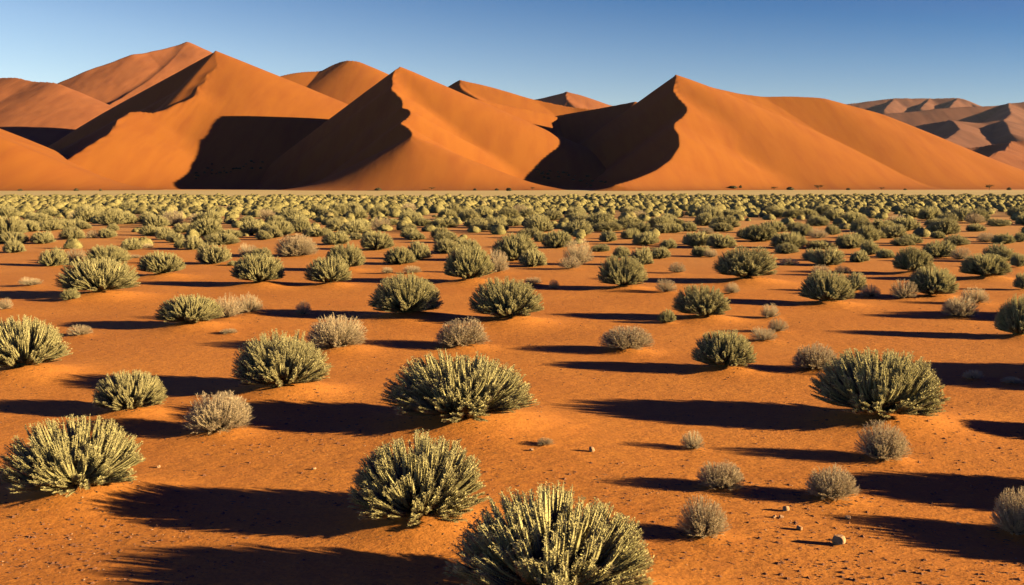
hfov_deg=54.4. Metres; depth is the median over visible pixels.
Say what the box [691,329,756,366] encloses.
bush
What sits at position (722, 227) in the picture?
bush
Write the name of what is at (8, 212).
bush
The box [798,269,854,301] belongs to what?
bush
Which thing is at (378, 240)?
bush
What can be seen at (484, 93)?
dune
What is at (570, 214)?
bush
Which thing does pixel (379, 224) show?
dry bush
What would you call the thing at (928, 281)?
bush
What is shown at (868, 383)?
bush
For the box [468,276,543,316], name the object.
bush
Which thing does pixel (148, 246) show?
dry bush
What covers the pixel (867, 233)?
bush
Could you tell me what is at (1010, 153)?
hills
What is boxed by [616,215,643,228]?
bush
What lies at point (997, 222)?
bush
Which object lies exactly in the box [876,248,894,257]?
bush
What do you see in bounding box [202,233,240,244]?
bush
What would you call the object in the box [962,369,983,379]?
dry bush
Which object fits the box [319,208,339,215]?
bush
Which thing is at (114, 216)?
bush
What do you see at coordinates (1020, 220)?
bush
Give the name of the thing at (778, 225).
bush
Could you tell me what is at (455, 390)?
bush
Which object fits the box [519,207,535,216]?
bush
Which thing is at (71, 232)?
bush
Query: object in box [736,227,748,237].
bush
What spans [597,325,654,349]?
dry bush
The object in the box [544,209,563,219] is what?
bush
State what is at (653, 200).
scrub
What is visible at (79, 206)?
bush
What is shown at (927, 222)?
bush
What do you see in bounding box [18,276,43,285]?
dry bush
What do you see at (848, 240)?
bush
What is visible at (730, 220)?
bush
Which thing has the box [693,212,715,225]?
bush
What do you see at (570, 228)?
bush
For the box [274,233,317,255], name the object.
dry bush
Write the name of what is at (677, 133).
dune
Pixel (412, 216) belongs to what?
bush
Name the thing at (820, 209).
bush
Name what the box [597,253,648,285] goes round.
bush
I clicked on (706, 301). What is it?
bush
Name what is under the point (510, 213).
bush
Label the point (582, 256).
dry bush
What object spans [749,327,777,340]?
dry bush
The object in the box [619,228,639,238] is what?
bush
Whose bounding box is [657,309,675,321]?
bush
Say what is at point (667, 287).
dry bush
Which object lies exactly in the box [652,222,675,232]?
bush
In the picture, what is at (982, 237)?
dry bush
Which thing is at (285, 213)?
bush
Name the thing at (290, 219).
bush
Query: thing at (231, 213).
scrub
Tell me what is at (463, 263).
bush
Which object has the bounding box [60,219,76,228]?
bush
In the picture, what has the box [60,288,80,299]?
bush
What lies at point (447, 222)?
bush
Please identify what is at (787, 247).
bush
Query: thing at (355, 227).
bush
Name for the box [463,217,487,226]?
bush
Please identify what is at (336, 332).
dry bush
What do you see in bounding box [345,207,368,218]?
bush
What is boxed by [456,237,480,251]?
bush
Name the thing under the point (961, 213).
bush
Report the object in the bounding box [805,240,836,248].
bush
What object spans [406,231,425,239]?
bush
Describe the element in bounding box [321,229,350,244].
bush
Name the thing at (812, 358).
dry bush
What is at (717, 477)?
dry bush
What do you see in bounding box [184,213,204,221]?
dry bush
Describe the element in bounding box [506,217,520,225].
bush
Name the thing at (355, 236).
bush
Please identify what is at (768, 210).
bush
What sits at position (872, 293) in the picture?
dry bush
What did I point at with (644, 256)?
bush
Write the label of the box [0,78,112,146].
dune
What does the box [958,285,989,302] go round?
dry bush
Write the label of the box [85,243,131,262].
bush
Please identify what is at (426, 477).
bush
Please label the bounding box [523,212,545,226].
bush
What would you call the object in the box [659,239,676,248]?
bush
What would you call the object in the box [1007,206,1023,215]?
bush
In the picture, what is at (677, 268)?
dry bush
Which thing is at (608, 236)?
bush
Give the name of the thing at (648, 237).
bush
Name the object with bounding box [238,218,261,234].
bush
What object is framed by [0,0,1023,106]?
sky
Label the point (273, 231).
bush
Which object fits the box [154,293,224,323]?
bush
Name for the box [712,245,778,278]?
bush
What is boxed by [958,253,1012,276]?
bush
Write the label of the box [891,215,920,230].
bush
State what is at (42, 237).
bush
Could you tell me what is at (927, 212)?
bush
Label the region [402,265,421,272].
dry bush
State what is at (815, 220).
bush
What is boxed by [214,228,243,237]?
bush
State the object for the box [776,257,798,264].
dry bush
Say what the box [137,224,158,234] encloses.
bush
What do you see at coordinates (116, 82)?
dune
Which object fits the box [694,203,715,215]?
bush
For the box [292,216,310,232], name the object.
bush
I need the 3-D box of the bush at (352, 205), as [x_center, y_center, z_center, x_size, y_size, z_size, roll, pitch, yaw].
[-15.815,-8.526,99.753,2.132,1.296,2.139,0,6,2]
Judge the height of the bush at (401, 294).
0.892 m
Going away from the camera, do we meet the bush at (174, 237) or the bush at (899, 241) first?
the bush at (899, 241)
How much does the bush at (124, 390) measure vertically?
0.516 m
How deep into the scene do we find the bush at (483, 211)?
82.81 m
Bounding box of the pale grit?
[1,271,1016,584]
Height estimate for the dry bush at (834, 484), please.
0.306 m
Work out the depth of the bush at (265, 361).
13.33 m
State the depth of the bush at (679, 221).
68.26 m
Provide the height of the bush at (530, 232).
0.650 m
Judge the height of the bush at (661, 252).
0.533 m
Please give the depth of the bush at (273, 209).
94.08 m
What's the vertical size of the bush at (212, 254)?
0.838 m
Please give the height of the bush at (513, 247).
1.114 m
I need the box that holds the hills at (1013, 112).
[883,102,1023,126]
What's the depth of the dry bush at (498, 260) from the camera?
31.64 m
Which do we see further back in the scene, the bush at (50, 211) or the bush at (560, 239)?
the bush at (50, 211)
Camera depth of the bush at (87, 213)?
75.22 m
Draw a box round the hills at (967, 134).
[916,120,1023,147]
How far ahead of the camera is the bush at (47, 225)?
61.47 m
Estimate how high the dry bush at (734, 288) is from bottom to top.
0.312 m
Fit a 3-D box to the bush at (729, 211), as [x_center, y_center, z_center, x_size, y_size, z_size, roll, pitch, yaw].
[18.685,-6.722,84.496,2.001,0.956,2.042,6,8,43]
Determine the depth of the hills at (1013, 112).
3777.94 m
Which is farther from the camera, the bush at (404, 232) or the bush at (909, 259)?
the bush at (404, 232)
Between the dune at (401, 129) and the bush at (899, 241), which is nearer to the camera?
the bush at (899, 241)
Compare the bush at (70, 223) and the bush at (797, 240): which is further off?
the bush at (70, 223)
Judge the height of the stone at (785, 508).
0.052 m
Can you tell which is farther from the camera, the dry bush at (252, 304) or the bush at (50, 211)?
the bush at (50, 211)
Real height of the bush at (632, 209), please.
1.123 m
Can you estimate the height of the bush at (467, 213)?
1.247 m
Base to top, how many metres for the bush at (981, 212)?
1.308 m
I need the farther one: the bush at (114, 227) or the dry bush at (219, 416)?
the bush at (114, 227)
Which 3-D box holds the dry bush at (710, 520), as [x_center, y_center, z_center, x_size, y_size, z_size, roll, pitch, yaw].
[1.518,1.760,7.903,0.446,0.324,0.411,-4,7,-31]
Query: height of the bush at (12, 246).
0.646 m
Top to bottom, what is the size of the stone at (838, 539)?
0.092 m
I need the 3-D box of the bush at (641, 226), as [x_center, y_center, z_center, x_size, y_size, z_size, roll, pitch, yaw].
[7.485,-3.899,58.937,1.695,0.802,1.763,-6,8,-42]
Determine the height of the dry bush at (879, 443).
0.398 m
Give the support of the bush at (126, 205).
on the ground
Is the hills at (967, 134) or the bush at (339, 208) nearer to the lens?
the bush at (339, 208)
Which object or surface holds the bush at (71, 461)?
on the ground
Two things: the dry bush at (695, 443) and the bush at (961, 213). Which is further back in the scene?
the bush at (961, 213)
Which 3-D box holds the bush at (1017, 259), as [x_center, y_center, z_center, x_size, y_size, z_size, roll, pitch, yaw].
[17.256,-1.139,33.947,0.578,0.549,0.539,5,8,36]
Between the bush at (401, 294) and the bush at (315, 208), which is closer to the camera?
the bush at (401, 294)
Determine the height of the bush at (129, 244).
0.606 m
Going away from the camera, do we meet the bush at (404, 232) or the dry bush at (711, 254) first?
the dry bush at (711, 254)
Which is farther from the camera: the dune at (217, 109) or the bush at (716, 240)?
the dune at (217, 109)
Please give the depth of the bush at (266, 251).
38.99 m
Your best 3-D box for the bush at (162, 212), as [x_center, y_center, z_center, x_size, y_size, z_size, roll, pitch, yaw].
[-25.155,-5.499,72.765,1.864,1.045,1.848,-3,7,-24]
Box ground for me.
[0,189,1023,584]
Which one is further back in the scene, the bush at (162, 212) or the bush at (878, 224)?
the bush at (162, 212)
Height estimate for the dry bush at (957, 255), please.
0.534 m
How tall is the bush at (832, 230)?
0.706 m
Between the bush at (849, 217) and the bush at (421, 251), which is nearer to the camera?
the bush at (421, 251)
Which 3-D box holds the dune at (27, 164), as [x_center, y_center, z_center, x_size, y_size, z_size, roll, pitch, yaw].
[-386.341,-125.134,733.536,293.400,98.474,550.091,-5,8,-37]
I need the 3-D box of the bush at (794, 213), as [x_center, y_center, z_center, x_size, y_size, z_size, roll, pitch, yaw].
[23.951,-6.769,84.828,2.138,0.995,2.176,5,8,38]
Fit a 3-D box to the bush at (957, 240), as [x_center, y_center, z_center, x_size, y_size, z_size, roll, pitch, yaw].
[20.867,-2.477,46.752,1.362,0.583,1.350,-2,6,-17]
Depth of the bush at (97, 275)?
24.50 m
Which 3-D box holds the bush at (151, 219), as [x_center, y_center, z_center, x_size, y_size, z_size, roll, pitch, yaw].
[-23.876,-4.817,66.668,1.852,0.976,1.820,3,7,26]
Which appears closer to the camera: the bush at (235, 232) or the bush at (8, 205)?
the bush at (235, 232)
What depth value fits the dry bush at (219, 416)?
11.19 m
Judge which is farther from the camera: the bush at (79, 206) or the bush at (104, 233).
the bush at (79, 206)
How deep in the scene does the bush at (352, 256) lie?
32.50 m
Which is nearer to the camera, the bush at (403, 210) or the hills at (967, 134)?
the bush at (403, 210)
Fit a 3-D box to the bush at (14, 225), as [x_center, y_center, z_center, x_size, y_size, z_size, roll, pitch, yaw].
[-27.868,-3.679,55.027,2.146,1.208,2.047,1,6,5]
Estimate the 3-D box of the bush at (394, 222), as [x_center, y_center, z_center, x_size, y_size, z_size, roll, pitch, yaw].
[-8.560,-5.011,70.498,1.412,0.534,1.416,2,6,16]
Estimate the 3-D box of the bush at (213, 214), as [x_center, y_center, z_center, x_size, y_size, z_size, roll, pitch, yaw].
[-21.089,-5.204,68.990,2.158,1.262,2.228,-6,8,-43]
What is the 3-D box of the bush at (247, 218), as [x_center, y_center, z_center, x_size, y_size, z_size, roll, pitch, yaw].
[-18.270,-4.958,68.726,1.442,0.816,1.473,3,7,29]
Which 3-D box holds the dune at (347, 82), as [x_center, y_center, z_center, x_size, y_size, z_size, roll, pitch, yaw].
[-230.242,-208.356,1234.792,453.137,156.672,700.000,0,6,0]
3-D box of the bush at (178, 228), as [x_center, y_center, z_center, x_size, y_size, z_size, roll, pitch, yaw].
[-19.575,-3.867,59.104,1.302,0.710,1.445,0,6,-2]
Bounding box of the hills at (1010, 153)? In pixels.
[965,141,1023,169]
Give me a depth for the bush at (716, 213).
76.82 m
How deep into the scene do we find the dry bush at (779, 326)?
19.15 m
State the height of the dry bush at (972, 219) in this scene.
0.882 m
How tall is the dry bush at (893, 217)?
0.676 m
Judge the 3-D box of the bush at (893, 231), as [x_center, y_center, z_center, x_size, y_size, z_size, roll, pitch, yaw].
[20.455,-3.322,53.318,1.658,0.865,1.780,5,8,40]
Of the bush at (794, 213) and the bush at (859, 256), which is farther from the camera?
the bush at (794, 213)
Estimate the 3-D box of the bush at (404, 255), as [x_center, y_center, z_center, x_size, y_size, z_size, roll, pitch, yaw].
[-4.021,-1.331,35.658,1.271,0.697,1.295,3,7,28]
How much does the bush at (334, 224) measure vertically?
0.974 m
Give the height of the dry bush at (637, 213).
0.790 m
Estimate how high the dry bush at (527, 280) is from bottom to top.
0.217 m
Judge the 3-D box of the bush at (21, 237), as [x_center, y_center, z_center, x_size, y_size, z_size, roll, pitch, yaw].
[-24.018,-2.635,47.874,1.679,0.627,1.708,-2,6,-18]
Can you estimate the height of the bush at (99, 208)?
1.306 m
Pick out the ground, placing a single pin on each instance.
(616, 419)
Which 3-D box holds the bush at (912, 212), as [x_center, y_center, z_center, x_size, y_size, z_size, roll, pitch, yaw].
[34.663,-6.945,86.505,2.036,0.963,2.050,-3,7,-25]
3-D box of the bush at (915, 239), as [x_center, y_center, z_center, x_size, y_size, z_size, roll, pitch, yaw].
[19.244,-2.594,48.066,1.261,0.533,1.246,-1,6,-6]
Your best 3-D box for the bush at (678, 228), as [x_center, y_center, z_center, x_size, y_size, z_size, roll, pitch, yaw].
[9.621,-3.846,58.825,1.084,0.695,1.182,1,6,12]
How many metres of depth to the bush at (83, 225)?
63.43 m
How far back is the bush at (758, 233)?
49.77 m
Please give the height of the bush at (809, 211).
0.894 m
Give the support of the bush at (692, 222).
on the ground
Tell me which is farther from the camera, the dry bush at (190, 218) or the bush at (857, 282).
the dry bush at (190, 218)
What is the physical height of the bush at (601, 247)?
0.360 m
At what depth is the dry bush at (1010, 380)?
14.11 m
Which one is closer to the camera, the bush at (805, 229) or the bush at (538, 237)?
the bush at (538, 237)
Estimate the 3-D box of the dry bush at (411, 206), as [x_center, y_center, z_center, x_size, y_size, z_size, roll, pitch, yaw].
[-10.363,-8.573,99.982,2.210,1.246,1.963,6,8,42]
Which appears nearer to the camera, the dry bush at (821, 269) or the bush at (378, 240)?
the dry bush at (821, 269)
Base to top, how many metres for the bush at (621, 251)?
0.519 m
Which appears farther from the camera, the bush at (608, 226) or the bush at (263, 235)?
the bush at (608, 226)
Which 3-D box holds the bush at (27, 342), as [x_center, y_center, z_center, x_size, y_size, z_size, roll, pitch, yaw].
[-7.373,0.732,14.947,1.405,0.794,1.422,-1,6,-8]
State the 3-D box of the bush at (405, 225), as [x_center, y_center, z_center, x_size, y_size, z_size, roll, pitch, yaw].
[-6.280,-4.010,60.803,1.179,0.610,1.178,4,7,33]
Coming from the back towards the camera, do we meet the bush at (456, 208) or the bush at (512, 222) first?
the bush at (456, 208)
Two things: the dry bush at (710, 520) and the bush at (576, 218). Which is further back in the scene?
the bush at (576, 218)
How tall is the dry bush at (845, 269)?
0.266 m
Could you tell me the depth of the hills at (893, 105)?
5027.94 m
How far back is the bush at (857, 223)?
59.92 m
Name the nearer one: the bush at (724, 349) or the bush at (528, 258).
the bush at (724, 349)
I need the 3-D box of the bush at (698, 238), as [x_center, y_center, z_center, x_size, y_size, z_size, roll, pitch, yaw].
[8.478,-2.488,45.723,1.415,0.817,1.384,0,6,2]
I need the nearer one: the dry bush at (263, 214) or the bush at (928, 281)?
the bush at (928, 281)
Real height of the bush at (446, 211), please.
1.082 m
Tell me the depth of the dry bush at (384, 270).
31.38 m
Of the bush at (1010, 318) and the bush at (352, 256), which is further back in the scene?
the bush at (352, 256)
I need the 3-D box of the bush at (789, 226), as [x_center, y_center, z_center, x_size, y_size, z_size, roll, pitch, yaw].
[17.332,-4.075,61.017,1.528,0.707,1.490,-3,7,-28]
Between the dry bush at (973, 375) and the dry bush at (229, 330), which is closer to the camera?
the dry bush at (973, 375)
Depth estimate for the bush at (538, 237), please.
49.67 m
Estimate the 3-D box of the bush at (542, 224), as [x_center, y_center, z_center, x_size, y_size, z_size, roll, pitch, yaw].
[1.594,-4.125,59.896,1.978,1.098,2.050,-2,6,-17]
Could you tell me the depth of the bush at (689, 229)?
60.58 m
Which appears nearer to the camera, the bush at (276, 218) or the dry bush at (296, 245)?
the dry bush at (296, 245)
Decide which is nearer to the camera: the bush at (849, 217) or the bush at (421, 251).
the bush at (421, 251)
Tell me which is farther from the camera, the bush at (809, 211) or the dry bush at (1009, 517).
the bush at (809, 211)
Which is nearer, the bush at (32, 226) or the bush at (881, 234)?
the bush at (881, 234)
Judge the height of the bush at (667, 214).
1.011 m
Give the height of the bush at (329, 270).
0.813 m
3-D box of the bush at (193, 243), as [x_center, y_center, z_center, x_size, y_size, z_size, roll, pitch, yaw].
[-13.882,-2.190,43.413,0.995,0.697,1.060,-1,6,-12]
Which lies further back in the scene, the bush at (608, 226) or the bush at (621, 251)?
the bush at (608, 226)
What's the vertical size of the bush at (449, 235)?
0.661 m
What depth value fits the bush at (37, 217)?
72.91 m
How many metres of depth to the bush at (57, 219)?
64.39 m
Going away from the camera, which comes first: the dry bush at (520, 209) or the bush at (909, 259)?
the bush at (909, 259)
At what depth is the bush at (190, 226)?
57.02 m
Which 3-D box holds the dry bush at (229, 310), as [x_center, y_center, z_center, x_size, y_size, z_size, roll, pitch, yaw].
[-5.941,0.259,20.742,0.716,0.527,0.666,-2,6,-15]
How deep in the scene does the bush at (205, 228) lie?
54.46 m
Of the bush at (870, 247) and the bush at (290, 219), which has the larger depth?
the bush at (290, 219)
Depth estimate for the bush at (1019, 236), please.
49.49 m
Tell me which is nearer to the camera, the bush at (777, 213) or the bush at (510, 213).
the bush at (510, 213)
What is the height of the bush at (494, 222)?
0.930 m
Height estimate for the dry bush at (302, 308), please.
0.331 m
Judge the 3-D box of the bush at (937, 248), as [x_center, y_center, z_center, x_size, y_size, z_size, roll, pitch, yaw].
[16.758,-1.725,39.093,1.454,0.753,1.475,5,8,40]
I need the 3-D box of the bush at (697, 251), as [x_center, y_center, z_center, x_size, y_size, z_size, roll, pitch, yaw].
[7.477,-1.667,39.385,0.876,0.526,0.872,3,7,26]
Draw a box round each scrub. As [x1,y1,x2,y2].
[0,193,1023,206]
[0,200,1023,248]
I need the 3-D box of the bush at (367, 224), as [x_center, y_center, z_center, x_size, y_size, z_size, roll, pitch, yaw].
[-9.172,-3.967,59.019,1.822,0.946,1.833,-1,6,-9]
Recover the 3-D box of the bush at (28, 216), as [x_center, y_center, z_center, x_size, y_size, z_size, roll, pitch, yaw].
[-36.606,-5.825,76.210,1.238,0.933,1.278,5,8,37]
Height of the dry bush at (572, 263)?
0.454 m
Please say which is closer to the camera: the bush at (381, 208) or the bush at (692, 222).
the bush at (692, 222)
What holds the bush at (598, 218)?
on the ground
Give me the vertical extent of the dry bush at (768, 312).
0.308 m
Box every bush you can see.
[0,203,15,210]
[0,206,21,217]
[0,216,27,233]
[0,231,28,242]
[0,298,13,308]
[0,314,72,366]
[0,413,146,497]
[2,239,26,252]
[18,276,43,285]
[24,219,40,231]
[25,212,40,218]
[29,212,48,221]
[29,230,54,243]
[36,247,68,265]
[38,208,56,216]
[39,220,64,230]
[49,216,68,222]
[53,256,140,290]
[57,226,85,238]
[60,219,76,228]
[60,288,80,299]
[66,248,86,260]
[66,324,92,334]
[70,206,98,221]
[75,204,89,211]
[75,221,91,228]
[84,204,103,213]
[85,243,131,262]
[86,230,98,237]
[91,369,167,409]
[96,207,126,224]
[97,228,116,237]
[106,223,119,230]
[119,201,137,209]
[121,237,143,249]
[122,212,139,223]
[136,251,186,273]
[137,211,154,222]
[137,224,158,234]
[142,214,170,226]
[142,244,152,247]
[147,203,160,211]
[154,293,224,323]
[155,225,174,239]
[158,210,177,219]
[161,210,187,225]
[166,233,184,242]
[172,221,189,232]
[173,239,184,247]
[182,235,204,249]
[182,390,253,434]
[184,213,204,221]
[186,222,200,231]
[191,208,222,223]
[192,217,222,235]
[194,241,231,263]
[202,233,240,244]
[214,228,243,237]
[214,292,243,317]
[219,328,237,333]
[226,260,237,264]
[229,253,285,281]
[230,328,333,386]
[235,291,262,311]
[237,244,259,255]
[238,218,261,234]
[239,215,255,222]
[252,247,271,256]
[254,229,271,239]
[256,208,275,218]
[259,219,294,234]
[261,206,279,213]
[264,215,284,222]
[265,225,282,237]
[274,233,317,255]
[280,207,302,218]
[285,213,308,222]
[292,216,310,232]
[294,301,310,313]
[302,226,331,236]
[303,255,352,282]
[305,313,367,347]
[309,204,325,214]
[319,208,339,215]
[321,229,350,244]
[325,217,342,230]
[325,242,365,266]
[328,201,347,213]
[339,219,367,234]
[345,201,363,210]
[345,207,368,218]
[345,218,372,230]
[346,428,488,525]
[349,232,361,239]
[360,230,394,249]
[367,271,443,313]
[369,204,389,215]
[370,217,390,228]
[377,348,538,422]
[381,267,393,272]
[382,246,417,263]
[386,218,398,224]
[398,208,417,217]
[398,211,422,223]
[400,202,416,211]
[400,222,416,230]
[400,227,419,237]
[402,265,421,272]
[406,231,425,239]
[407,240,432,258]
[413,217,429,225]
[428,218,458,227]
[429,225,447,237]
[431,237,459,252]
[433,230,457,241]
[433,317,492,346]
[437,207,457,216]
[443,244,494,278]
[443,480,657,584]
[445,202,462,212]
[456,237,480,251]
[458,207,478,220]
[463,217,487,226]
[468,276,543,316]
[470,220,487,230]
[474,206,492,217]
[486,216,507,223]
[486,218,508,230]
[487,249,509,271]
[489,232,538,260]
[497,207,519,217]
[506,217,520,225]
[513,203,525,211]
[516,227,540,237]
[517,248,546,266]
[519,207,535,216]
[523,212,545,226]
[523,216,553,231]
[523,277,542,283]
[533,230,546,241]
[536,437,554,445]
[541,229,573,247]
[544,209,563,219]
[548,280,558,287]
[557,255,581,267]
[560,219,592,234]
[562,239,594,264]
[564,206,585,217]
[565,211,583,219]
[568,212,590,223]
[585,210,615,224]
[590,221,622,230]
[590,244,610,251]
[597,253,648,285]
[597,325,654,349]
[598,229,617,241]
[612,245,630,256]
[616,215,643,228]
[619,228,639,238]
[621,207,642,213]
[625,220,651,232]
[629,247,653,264]
[631,230,659,244]
[633,210,646,216]
[647,215,672,226]
[651,245,670,257]
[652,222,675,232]
[655,278,677,291]
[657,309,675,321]
[659,212,678,219]
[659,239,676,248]
[668,261,685,271]
[669,217,685,224]
[670,222,683,232]
[671,283,731,315]
[676,494,732,538]
[680,429,704,448]
[681,220,697,230]
[682,222,696,230]
[682,230,709,246]
[690,244,709,255]
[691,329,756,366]
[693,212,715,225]
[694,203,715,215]
[696,206,723,217]
[696,459,745,489]
[699,226,713,233]
[704,246,717,256]
[706,233,736,247]
[708,214,740,227]
[709,222,733,231]
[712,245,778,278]
[722,209,744,217]
[723,282,739,292]
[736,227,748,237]
[741,222,777,240]
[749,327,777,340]
[758,303,780,316]
[759,218,786,232]
[763,205,778,213]
[767,318,789,330]
[769,231,807,247]
[771,208,785,216]
[773,242,799,253]
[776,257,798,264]
[782,208,805,217]
[785,221,803,230]
[790,340,837,369]
[791,222,813,235]
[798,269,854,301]
[800,248,819,259]
[802,209,817,215]
[804,462,860,500]
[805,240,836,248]
[806,215,829,225]
[807,228,828,237]
[808,347,951,417]
[809,245,845,264]
[810,264,829,273]
[814,204,833,213]
[821,208,844,220]
[825,224,841,234]
[834,231,865,247]
[834,265,851,272]
[840,211,869,223]
[845,272,867,290]
[849,217,872,230]
[849,250,869,261]
[853,224,880,241]
[853,420,912,460]
[858,284,881,296]
[860,239,879,254]
[871,218,895,229]
[873,228,886,237]
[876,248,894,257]
[881,224,906,237]
[886,215,905,221]
[889,237,915,245]
[889,278,918,297]
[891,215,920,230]
[891,246,934,270]
[900,208,918,216]
[900,234,923,243]
[905,265,959,294]
[917,206,942,219]
[921,239,957,256]
[922,218,936,225]
[926,215,961,234]
[930,230,945,238]
[937,212,958,220]
[940,294,979,315]
[943,234,970,245]
[949,206,971,220]
[949,246,971,258]
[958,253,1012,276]
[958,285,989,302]
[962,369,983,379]
[964,207,990,222]
[964,212,985,223]
[965,223,986,231]
[976,232,993,241]
[982,243,1015,260]
[985,218,1010,225]
[989,485,1023,534]
[991,232,1016,243]
[993,294,1023,334]
[1001,376,1022,382]
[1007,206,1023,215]
[1009,252,1023,266]
[1012,273,1023,289]
[1014,214,1023,224]
[1014,232,1023,241]
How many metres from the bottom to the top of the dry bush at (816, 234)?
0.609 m
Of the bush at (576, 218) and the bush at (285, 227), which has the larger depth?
the bush at (576, 218)
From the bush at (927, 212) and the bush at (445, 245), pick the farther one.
the bush at (927, 212)
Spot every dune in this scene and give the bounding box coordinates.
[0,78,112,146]
[0,129,159,190]
[48,51,348,188]
[57,42,211,106]
[253,67,605,190]
[280,61,388,103]
[448,80,592,115]
[534,92,611,109]
[555,75,1023,190]
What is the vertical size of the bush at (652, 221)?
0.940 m
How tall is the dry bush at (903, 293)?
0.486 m
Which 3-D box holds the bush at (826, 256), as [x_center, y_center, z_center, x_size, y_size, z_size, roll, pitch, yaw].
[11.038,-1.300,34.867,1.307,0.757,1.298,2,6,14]
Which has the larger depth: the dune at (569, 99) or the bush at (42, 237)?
the dune at (569, 99)
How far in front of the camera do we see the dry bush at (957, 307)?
21.10 m
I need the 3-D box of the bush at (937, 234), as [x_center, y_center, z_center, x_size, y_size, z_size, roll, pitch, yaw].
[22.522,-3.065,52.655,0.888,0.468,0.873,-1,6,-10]
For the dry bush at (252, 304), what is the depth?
21.59 m
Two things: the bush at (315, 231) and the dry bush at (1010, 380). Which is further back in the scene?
the bush at (315, 231)
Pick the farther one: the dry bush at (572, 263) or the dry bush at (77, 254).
the dry bush at (77, 254)
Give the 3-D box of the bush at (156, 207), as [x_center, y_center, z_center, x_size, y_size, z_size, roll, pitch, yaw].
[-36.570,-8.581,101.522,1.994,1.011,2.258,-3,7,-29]
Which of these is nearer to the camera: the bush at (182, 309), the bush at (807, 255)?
the bush at (182, 309)
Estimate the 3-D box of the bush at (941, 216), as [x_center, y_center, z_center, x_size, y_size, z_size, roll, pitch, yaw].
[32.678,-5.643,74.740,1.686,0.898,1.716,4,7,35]
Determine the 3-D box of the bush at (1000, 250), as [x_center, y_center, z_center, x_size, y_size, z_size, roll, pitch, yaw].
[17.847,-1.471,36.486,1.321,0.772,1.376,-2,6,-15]
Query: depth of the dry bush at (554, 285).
27.04 m
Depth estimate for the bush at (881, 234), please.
52.53 m
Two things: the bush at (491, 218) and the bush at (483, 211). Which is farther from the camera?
the bush at (483, 211)
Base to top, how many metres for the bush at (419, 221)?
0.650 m
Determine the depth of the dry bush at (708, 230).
57.51 m
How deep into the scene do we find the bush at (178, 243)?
44.15 m
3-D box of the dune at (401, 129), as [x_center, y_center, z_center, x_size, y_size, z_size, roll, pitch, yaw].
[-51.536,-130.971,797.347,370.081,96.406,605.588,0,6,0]
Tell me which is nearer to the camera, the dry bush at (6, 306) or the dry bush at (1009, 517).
the dry bush at (1009, 517)
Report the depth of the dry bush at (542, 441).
10.60 m
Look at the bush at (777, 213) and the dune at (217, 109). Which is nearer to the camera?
the bush at (777, 213)
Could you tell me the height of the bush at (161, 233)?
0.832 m
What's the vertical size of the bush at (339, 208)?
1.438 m
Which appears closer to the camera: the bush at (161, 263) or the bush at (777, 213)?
the bush at (161, 263)
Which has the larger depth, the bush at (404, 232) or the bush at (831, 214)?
the bush at (831, 214)
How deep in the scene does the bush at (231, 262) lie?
34.69 m
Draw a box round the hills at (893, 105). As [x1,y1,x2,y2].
[846,98,980,113]
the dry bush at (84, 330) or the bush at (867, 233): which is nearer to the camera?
the dry bush at (84, 330)
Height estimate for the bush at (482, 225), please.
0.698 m
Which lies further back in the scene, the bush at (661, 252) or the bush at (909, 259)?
the bush at (661, 252)
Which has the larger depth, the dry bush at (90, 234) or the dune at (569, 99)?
the dune at (569, 99)
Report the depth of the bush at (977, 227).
60.59 m
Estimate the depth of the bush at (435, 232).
51.62 m
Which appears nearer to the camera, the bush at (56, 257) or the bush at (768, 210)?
the bush at (56, 257)
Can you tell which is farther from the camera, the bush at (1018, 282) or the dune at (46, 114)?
the dune at (46, 114)
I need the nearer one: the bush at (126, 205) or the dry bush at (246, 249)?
the dry bush at (246, 249)
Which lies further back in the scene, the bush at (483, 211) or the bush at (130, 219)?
the bush at (483, 211)
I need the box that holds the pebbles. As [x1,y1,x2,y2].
[0,264,1023,584]
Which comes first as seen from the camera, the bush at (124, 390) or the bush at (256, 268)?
the bush at (124, 390)
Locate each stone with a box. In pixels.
[783,506,788,510]
[832,534,845,544]
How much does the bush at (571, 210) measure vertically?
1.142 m
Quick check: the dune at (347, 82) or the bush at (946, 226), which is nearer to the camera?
the bush at (946, 226)
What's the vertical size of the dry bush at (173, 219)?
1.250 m
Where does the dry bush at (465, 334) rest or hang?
on the ground
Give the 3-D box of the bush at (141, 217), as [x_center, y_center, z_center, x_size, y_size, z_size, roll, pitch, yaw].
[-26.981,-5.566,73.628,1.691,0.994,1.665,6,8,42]
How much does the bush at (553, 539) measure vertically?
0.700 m
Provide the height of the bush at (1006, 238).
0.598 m

